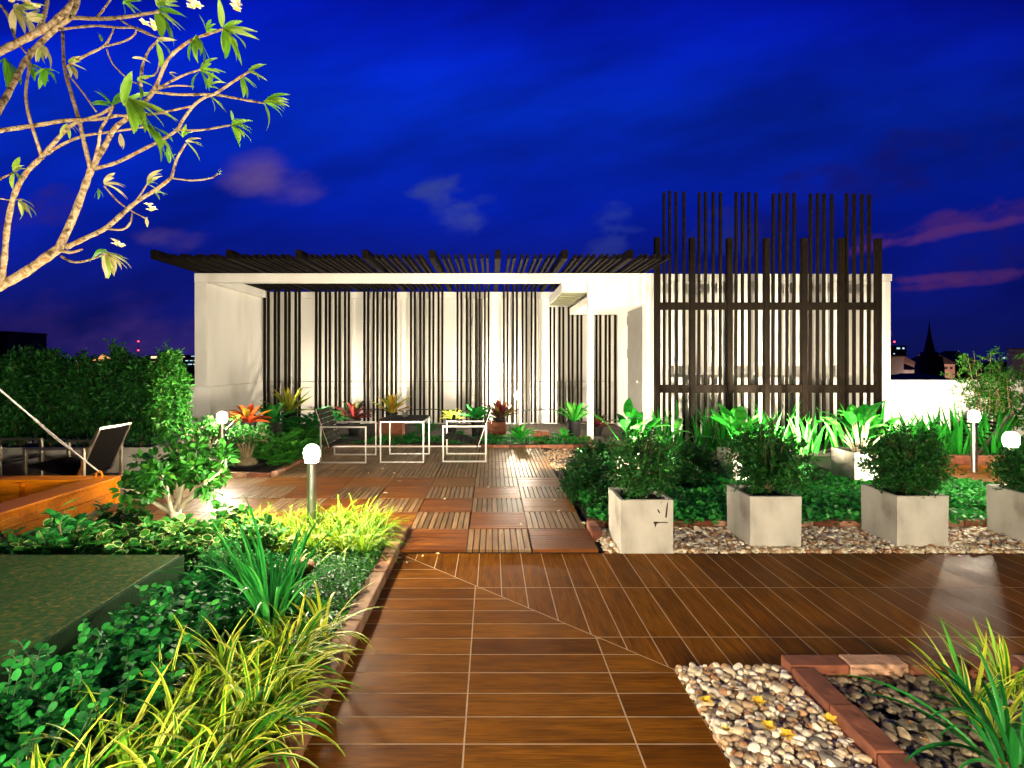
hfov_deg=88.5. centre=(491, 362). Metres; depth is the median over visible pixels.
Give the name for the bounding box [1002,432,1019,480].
bollard lamp
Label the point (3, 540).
variegated shrub
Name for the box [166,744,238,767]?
striped grass
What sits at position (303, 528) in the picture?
striped grass
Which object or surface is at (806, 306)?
slatted fence
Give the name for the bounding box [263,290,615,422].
slat screen
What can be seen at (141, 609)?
round leaved shrub
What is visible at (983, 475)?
wood deck
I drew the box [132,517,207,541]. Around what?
variegated shrub
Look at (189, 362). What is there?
office building
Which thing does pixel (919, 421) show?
canna plant
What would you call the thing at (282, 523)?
striped grass
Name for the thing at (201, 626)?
round leaved shrub
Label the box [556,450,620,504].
bed shrub
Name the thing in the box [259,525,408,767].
brick edging
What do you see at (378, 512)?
striped grass
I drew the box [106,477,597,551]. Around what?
wood deck
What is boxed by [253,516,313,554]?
striped grass
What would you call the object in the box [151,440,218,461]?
concrete trough
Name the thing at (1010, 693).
striped grass
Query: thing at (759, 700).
fallen blossom
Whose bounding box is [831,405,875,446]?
canna plant
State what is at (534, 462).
wood deck
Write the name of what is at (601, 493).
bed shrub
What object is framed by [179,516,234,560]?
variegated shrub
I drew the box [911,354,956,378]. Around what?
city house
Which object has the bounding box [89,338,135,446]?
hedge shrub
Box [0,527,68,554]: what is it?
variegated shrub
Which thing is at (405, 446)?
white pipe
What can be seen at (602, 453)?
bed shrub
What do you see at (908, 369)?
city house
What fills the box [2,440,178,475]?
concrete trough
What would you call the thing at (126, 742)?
striped grass
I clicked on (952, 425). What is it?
canna plant
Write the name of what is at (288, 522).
striped grass
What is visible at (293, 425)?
fern
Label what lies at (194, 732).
striped grass
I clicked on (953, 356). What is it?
city house
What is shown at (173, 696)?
ground cover
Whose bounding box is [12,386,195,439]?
parapet wall
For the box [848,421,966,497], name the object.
planter shrub
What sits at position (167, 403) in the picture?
hedge shrub
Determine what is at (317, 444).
fern
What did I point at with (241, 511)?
variegated shrub
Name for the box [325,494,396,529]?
striped grass
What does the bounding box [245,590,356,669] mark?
striped grass
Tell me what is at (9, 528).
striped grass
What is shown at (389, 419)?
garden table
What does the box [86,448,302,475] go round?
soil
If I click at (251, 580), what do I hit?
strap plant
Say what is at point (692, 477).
bed shrub
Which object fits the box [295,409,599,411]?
cable
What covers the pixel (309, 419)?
fern
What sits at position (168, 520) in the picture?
variegated shrub
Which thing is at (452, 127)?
sky
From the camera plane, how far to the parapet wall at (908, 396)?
10.90 m
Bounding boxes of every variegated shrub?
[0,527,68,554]
[0,529,32,553]
[20,499,105,554]
[33,513,86,544]
[53,520,135,554]
[84,500,150,535]
[84,519,163,554]
[104,527,178,554]
[110,508,193,542]
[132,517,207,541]
[158,521,218,561]
[164,533,234,572]
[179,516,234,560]
[207,500,253,532]
[229,514,290,561]
[231,513,266,549]
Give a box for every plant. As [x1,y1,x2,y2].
[153,496,346,636]
[591,398,661,450]
[612,407,717,457]
[643,408,684,442]
[644,401,690,448]
[687,406,730,447]
[695,406,724,452]
[703,406,731,446]
[705,402,781,447]
[737,406,776,432]
[748,408,793,437]
[753,401,809,448]
[787,414,830,454]
[800,410,844,454]
[812,400,906,452]
[818,407,880,446]
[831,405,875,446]
[835,417,879,447]
[842,631,1023,767]
[855,399,902,447]
[874,406,926,433]
[884,412,925,438]
[897,407,948,439]
[909,405,969,451]
[911,410,953,424]
[917,401,996,454]
[926,419,965,454]
[928,409,981,453]
[942,408,1009,454]
[948,406,996,437]
[958,410,1023,454]
[966,408,1023,454]
[967,408,1022,452]
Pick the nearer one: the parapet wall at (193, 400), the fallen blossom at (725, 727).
the fallen blossom at (725, 727)
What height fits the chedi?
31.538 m
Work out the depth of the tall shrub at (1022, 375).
9.36 m
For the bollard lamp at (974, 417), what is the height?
0.896 m
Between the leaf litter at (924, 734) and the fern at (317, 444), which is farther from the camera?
the fern at (317, 444)
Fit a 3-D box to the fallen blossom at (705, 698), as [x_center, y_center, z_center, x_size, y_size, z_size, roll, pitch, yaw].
[0.977,1.547,2.409,0.064,0.016,0.064,0,0,0]
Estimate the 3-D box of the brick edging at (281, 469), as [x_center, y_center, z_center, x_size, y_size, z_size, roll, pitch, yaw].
[-3.029,1.572,8.485,0.096,0.096,2.344,0,0,0]
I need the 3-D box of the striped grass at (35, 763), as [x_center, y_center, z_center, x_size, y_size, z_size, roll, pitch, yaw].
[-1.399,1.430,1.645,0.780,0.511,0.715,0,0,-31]
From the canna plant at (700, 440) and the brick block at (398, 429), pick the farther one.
the brick block at (398, 429)
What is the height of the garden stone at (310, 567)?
0.109 m
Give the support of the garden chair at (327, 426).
on the wood deck at (534, 462)
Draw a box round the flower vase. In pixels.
[402,410,407,416]
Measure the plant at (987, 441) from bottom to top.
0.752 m
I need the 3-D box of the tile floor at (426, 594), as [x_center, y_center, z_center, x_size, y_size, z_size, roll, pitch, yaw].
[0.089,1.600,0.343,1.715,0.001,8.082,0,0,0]
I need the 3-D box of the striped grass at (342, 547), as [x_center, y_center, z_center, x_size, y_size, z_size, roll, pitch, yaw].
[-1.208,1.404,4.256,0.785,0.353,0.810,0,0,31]
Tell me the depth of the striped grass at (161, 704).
2.22 m
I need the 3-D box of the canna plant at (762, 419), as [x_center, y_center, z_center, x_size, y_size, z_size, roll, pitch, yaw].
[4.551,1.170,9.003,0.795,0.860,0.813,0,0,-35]
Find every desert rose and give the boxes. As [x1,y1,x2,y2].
[109,431,239,531]
[165,415,241,455]
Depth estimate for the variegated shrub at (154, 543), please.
3.85 m
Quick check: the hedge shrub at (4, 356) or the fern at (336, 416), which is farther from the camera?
the fern at (336, 416)
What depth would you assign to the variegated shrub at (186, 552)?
3.89 m
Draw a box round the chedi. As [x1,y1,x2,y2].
[914,321,944,377]
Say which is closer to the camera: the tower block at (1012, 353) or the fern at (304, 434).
the fern at (304, 434)
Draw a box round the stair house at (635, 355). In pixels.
[615,274,891,440]
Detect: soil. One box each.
[0,528,388,767]
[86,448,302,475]
[225,423,643,445]
[542,441,986,524]
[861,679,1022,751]
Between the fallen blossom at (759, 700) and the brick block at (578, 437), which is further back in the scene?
the brick block at (578, 437)
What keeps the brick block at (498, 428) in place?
on the soil at (607, 432)
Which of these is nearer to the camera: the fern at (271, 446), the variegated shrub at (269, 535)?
the variegated shrub at (269, 535)
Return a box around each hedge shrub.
[0,343,38,446]
[0,348,13,446]
[19,344,75,446]
[50,347,101,446]
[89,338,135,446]
[112,352,156,446]
[141,339,195,446]
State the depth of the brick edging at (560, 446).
9.67 m
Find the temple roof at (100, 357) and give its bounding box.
[93,355,110,372]
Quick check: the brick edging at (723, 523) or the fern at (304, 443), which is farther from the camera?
the fern at (304, 443)
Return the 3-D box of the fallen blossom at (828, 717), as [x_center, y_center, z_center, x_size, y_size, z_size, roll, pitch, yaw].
[1.470,1.546,2.275,0.059,0.019,0.064,0,0,0]
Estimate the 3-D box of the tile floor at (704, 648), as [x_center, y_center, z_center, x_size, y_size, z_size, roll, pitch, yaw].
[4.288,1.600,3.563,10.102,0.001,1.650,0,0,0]
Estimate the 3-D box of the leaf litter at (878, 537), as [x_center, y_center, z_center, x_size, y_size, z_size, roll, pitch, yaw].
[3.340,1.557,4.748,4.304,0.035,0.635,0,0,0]
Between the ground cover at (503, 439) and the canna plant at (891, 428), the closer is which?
the canna plant at (891, 428)
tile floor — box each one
[298,554,730,767]
[402,554,1023,668]
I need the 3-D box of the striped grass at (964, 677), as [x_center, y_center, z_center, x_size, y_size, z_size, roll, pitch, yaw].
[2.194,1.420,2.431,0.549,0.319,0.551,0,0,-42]
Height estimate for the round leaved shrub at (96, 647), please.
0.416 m
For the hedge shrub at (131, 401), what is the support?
in the concrete trough at (12, 452)
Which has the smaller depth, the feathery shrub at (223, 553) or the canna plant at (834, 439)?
the feathery shrub at (223, 553)
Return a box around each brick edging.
[170,472,270,478]
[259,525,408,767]
[271,445,328,476]
[332,444,643,449]
[587,518,986,529]
[587,521,601,541]
[781,655,1023,679]
[793,668,919,767]
[944,455,1004,465]
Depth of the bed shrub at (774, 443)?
7.68 m
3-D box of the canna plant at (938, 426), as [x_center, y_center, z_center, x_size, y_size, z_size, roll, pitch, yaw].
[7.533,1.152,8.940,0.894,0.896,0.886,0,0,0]
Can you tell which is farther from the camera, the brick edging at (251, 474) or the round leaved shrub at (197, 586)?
the brick edging at (251, 474)
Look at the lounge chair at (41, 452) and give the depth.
7.16 m
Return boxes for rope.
[0,389,98,471]
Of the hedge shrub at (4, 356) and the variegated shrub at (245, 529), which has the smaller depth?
the variegated shrub at (245, 529)
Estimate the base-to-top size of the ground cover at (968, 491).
0.248 m
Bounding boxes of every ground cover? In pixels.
[22,525,384,765]
[191,540,385,638]
[215,433,593,444]
[577,471,993,524]
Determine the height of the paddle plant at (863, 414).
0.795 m
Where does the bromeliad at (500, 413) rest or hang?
on the brick block at (498, 428)
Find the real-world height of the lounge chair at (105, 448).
0.814 m
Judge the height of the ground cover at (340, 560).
0.154 m
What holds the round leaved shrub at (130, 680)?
on the soil at (263, 749)
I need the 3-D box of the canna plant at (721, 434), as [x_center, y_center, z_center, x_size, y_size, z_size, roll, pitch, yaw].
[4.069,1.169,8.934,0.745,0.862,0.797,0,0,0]
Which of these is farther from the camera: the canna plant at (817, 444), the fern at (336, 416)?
the fern at (336, 416)
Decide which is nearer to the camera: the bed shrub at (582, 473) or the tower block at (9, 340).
the bed shrub at (582, 473)
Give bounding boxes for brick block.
[378,417,404,437]
[482,420,505,437]
[532,430,548,441]
[563,436,591,441]
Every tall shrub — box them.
[940,346,1020,424]
[979,358,1023,437]
[1009,353,1023,428]
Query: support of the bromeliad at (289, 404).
on the soil at (607, 432)
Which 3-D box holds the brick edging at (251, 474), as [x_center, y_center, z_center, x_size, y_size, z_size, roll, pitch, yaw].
[-3.830,1.572,7.251,1.534,0.097,0.104,0,0,0]
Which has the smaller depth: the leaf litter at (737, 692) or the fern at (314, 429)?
the leaf litter at (737, 692)
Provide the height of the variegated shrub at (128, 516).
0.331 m
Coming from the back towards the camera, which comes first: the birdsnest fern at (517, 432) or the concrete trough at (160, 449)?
the birdsnest fern at (517, 432)
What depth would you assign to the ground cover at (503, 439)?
10.00 m
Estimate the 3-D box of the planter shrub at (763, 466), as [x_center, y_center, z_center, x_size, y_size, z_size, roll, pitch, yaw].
[2.469,0.859,4.748,0.822,0.812,0.806,0,0,-13]
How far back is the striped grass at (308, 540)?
4.27 m
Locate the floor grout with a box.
[298,553,1023,767]
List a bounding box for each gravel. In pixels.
[352,526,396,539]
[542,448,606,486]
[596,526,1023,553]
[675,662,876,767]
[823,673,1023,767]
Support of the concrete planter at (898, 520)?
on the gravel at (846, 539)
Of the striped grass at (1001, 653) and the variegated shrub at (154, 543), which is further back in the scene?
the variegated shrub at (154, 543)
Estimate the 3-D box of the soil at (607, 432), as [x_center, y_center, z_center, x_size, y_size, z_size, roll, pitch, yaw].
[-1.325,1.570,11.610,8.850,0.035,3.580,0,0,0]
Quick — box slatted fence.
[654,190,881,444]
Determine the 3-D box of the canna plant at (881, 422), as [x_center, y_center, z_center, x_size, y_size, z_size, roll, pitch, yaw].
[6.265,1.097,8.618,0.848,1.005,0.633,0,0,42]
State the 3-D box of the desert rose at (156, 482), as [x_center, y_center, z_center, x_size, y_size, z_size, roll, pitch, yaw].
[-2.887,1.122,4.731,1.140,0.955,0.813,0,0,0]
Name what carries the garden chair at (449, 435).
on the wood deck at (534, 462)
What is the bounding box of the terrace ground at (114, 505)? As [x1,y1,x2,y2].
[83,447,233,517]
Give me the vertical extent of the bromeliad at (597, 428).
0.547 m
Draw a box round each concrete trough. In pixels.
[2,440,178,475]
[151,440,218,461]
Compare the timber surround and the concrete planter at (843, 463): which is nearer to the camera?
the timber surround
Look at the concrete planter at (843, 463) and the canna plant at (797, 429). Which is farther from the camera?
the canna plant at (797, 429)
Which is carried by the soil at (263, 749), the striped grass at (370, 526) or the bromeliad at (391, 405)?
the striped grass at (370, 526)
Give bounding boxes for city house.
[891,357,904,374]
[891,373,949,378]
[895,356,914,366]
[904,364,913,372]
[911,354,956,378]
[939,351,979,378]
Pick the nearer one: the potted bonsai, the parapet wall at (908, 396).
the potted bonsai
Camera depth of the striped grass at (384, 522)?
4.76 m
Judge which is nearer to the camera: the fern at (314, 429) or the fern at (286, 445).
the fern at (286, 445)
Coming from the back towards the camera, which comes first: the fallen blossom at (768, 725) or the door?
the door
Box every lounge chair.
[0,438,43,475]
[22,422,131,480]
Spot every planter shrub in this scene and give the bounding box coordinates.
[602,425,682,500]
[712,412,826,495]
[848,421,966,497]
[979,440,1023,491]
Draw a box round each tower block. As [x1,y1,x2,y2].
[0,331,47,361]
[891,341,905,356]
[1006,348,1023,378]
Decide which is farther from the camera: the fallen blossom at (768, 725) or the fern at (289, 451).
the fern at (289, 451)
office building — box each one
[149,355,194,361]
[182,357,194,385]
[979,357,1006,377]
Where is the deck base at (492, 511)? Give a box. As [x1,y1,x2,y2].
[401,449,597,552]
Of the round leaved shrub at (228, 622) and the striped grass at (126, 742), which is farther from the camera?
the round leaved shrub at (228, 622)
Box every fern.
[215,439,240,452]
[232,445,276,456]
[252,444,278,460]
[252,447,285,464]
[254,402,296,439]
[254,450,298,467]
[256,429,306,450]
[258,433,286,445]
[267,438,311,455]
[269,446,304,465]
[275,438,318,458]
[279,417,315,435]
[288,406,332,426]
[288,426,323,441]
[295,436,327,454]
[304,426,335,439]
[318,407,348,420]
[399,432,421,440]
[412,421,440,434]
[451,430,468,437]
[457,404,494,437]
[502,423,537,440]
[554,427,573,437]
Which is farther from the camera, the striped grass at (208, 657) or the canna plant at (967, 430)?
the canna plant at (967, 430)
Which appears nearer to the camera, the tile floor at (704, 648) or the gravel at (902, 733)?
the gravel at (902, 733)
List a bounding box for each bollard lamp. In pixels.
[217,412,226,468]
[304,444,319,540]
[515,392,520,426]
[968,411,980,472]
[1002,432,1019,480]
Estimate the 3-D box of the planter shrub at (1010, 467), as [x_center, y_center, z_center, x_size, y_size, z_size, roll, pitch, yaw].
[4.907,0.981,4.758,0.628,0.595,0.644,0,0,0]
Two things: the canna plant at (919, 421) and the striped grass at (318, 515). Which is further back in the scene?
the canna plant at (919, 421)
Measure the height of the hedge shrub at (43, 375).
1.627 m
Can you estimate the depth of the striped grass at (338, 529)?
4.46 m
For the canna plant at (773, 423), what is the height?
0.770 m
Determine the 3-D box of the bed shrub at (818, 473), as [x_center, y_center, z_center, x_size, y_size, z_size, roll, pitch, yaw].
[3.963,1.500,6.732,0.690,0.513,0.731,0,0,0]
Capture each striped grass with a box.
[0,515,27,540]
[5,697,134,767]
[10,736,136,767]
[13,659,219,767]
[30,683,238,767]
[31,701,153,767]
[59,624,266,767]
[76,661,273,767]
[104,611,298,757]
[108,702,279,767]
[112,629,323,761]
[129,676,325,767]
[146,615,324,730]
[158,638,344,767]
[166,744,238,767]
[198,612,366,745]
[206,501,283,525]
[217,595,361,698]
[232,501,294,528]
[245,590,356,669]
[251,501,306,535]
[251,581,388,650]
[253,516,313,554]
[270,508,301,543]
[272,523,341,556]
[273,506,332,552]
[274,511,360,563]
[291,501,363,535]
[292,493,376,532]
[292,502,344,531]
[308,509,401,573]
[316,510,363,554]
[323,503,405,543]
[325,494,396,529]
[327,517,398,569]
[341,502,408,556]
[345,505,413,534]
[898,616,1023,710]
[931,615,1023,698]
[942,674,1023,737]
[977,659,1022,705]
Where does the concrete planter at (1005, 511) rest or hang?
on the gravel at (846, 539)
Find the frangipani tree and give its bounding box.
[0,0,289,291]
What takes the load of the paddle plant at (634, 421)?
in the concrete planter
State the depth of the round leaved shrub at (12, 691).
2.03 m
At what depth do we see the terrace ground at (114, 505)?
5.91 m
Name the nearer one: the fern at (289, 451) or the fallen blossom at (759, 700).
the fallen blossom at (759, 700)
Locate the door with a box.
[627,307,641,419]
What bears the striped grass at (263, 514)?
on the soil at (263, 749)
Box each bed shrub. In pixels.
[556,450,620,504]
[566,439,620,471]
[579,479,627,516]
[652,454,715,487]
[664,440,719,476]
[729,432,796,457]
[795,462,829,484]
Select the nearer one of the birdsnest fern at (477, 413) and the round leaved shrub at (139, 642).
the round leaved shrub at (139, 642)
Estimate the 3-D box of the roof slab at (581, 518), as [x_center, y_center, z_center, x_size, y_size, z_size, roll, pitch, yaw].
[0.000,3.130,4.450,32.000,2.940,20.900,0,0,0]
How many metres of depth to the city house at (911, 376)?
123.75 m
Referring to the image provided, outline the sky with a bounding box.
[0,0,1023,361]
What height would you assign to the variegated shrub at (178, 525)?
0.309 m
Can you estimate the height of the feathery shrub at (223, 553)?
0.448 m
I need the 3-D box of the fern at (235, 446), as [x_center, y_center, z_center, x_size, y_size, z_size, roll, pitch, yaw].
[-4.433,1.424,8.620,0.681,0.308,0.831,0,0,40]
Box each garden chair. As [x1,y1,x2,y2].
[316,406,376,462]
[442,406,490,461]
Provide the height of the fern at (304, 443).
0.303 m
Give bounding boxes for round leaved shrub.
[0,643,72,767]
[0,652,121,760]
[0,691,109,767]
[1,618,137,692]
[28,634,196,751]
[90,595,190,693]
[108,583,198,638]
[120,586,226,673]
[162,570,234,620]
[194,587,261,646]
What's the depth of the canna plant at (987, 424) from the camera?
8.63 m
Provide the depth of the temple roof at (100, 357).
220.56 m
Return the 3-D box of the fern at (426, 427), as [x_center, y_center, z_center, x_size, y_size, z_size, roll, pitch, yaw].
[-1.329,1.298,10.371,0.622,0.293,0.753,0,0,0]
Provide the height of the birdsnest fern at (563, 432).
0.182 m
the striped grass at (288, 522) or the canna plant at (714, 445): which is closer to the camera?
the striped grass at (288, 522)
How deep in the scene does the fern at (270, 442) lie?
9.09 m
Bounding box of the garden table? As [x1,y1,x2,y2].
[380,415,429,462]
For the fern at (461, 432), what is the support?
on the soil at (607, 432)
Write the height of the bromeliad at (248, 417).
0.951 m
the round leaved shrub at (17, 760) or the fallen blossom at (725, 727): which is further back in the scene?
the fallen blossom at (725, 727)
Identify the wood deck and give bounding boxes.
[79,448,584,551]
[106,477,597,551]
[944,465,1004,482]
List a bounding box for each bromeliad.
[227,404,274,456]
[259,386,313,434]
[333,398,372,435]
[372,393,411,415]
[440,409,464,432]
[483,399,518,421]
[556,401,592,436]
[581,413,612,435]
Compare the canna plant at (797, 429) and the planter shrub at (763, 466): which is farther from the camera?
the canna plant at (797, 429)
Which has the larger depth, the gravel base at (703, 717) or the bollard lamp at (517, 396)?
the bollard lamp at (517, 396)
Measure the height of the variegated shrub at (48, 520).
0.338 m
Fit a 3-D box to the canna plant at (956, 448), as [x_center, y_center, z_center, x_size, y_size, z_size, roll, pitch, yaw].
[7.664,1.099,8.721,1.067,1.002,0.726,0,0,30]
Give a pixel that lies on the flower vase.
(404, 413)
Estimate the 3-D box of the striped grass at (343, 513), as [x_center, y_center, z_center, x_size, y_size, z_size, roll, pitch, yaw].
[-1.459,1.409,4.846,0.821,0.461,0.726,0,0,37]
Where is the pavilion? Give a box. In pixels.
[194,273,653,438]
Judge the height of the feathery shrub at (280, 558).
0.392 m
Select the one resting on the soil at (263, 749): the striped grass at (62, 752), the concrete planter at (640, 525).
the striped grass at (62, 752)
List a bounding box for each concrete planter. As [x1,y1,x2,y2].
[608,487,672,552]
[717,447,739,479]
[727,485,801,548]
[831,447,874,483]
[861,484,948,547]
[986,484,1023,541]
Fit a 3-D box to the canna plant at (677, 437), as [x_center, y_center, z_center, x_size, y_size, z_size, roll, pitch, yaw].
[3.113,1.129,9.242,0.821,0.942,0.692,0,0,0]
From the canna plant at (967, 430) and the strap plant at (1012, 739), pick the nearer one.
the strap plant at (1012, 739)
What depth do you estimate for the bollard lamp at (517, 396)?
12.31 m
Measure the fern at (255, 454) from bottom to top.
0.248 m
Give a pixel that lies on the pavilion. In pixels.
(228, 341)
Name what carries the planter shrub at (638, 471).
in the concrete planter at (640, 525)
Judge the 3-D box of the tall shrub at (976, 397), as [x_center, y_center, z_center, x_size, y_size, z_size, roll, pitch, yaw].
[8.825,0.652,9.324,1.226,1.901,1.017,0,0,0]
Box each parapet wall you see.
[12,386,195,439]
[891,379,1023,435]
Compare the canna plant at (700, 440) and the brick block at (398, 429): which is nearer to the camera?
the canna plant at (700, 440)
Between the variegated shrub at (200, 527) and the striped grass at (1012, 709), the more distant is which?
the variegated shrub at (200, 527)
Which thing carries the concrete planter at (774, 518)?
on the gravel at (846, 539)
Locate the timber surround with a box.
[0,470,120,538]
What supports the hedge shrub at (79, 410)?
in the concrete trough at (12, 452)
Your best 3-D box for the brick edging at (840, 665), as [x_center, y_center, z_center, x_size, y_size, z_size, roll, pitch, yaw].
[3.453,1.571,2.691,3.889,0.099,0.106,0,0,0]
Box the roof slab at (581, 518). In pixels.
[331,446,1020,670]
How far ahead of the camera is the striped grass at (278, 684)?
2.42 m
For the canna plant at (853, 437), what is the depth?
8.56 m
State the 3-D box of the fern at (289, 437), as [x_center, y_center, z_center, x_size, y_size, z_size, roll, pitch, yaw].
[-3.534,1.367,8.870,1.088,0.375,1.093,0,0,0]
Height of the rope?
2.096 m
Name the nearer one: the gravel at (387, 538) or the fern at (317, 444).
the gravel at (387, 538)
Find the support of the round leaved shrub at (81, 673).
on the soil at (263, 749)
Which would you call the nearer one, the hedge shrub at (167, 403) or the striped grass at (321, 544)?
the striped grass at (321, 544)
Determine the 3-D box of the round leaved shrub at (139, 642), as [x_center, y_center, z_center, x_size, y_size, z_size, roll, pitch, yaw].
[-1.704,1.411,2.552,0.418,0.382,0.401,0,0,-27]
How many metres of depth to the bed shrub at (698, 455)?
7.18 m
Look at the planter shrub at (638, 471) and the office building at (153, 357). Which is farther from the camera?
the office building at (153, 357)
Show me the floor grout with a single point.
(609, 672)
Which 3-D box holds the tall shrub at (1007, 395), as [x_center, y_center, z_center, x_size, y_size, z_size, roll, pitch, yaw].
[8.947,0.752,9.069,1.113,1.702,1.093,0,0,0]
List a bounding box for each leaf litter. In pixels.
[703,524,1007,544]
[727,663,850,767]
[841,666,1013,765]
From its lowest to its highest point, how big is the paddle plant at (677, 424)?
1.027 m
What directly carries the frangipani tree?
on the soil at (263, 749)
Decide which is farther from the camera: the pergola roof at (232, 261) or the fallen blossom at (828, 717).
the pergola roof at (232, 261)
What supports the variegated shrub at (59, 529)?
on the soil at (263, 749)
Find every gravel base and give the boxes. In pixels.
[677,675,729,762]
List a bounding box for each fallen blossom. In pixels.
[698,696,712,702]
[719,722,733,731]
[752,695,765,705]
[760,719,776,730]
[779,727,795,740]
[821,712,837,724]
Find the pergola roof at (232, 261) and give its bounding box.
[150,250,669,291]
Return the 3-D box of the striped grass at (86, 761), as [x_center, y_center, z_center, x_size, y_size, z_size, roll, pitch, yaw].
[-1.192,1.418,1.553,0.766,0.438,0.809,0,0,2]
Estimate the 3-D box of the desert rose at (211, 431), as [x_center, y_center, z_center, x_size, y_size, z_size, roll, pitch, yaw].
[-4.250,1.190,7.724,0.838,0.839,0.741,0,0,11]
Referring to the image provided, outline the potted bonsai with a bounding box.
[217,422,274,471]
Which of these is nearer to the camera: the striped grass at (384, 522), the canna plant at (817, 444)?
the striped grass at (384, 522)
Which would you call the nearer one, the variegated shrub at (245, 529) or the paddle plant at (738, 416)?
the variegated shrub at (245, 529)
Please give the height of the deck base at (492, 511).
0.054 m
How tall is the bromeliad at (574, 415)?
0.713 m
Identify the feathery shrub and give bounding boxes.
[178,535,266,599]
[233,549,308,598]
[285,587,329,626]
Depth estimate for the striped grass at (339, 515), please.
4.70 m
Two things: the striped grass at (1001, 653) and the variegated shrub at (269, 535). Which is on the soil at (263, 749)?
the variegated shrub at (269, 535)
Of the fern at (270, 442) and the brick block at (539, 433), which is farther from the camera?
the brick block at (539, 433)
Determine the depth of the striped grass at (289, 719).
2.20 m
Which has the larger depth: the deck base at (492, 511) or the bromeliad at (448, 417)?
the bromeliad at (448, 417)
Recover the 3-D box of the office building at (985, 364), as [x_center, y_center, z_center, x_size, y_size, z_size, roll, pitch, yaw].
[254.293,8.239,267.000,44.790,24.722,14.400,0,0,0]
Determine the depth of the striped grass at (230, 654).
2.29 m
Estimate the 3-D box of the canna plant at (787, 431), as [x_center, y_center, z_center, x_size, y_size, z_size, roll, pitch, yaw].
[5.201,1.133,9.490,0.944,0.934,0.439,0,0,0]
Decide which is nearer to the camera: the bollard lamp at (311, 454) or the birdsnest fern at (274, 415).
the bollard lamp at (311, 454)
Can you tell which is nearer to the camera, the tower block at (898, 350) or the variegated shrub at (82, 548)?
the variegated shrub at (82, 548)
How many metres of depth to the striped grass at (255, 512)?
4.86 m
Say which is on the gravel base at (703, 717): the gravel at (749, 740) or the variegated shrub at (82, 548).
the gravel at (749, 740)
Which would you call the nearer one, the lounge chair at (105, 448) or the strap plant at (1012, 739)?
the strap plant at (1012, 739)
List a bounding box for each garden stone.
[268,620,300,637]
[285,557,316,572]
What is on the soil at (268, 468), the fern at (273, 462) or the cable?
the fern at (273, 462)
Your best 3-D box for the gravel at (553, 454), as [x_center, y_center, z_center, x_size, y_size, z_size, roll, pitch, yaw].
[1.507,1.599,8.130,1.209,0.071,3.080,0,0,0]
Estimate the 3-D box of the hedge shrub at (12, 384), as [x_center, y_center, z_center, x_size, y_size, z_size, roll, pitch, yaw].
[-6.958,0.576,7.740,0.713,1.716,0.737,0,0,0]
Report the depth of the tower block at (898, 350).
400.00 m
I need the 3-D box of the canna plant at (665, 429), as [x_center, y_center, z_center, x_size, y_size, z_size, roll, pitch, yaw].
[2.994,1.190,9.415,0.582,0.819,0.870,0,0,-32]
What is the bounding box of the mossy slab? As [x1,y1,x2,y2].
[0,555,183,696]
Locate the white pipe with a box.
[317,446,480,446]
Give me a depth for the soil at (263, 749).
3.60 m
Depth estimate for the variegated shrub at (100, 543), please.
4.03 m
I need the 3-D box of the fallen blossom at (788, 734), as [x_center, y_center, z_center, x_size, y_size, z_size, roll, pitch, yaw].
[1.228,1.546,2.181,0.065,0.017,0.063,0,0,0]
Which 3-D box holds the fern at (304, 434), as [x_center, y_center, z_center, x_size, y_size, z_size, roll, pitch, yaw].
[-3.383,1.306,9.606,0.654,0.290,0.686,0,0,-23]
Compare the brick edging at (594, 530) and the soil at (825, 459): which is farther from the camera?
the soil at (825, 459)
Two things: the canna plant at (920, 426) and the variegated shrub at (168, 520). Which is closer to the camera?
the variegated shrub at (168, 520)
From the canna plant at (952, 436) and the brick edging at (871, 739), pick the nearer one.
the brick edging at (871, 739)
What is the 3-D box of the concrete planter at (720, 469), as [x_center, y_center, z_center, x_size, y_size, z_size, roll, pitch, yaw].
[3.320,1.380,6.950,0.470,0.440,0.470,0,0,0]
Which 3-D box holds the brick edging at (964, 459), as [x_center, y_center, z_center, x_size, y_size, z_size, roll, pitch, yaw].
[7.650,1.524,8.020,3.694,0.193,0.127,0,0,0]

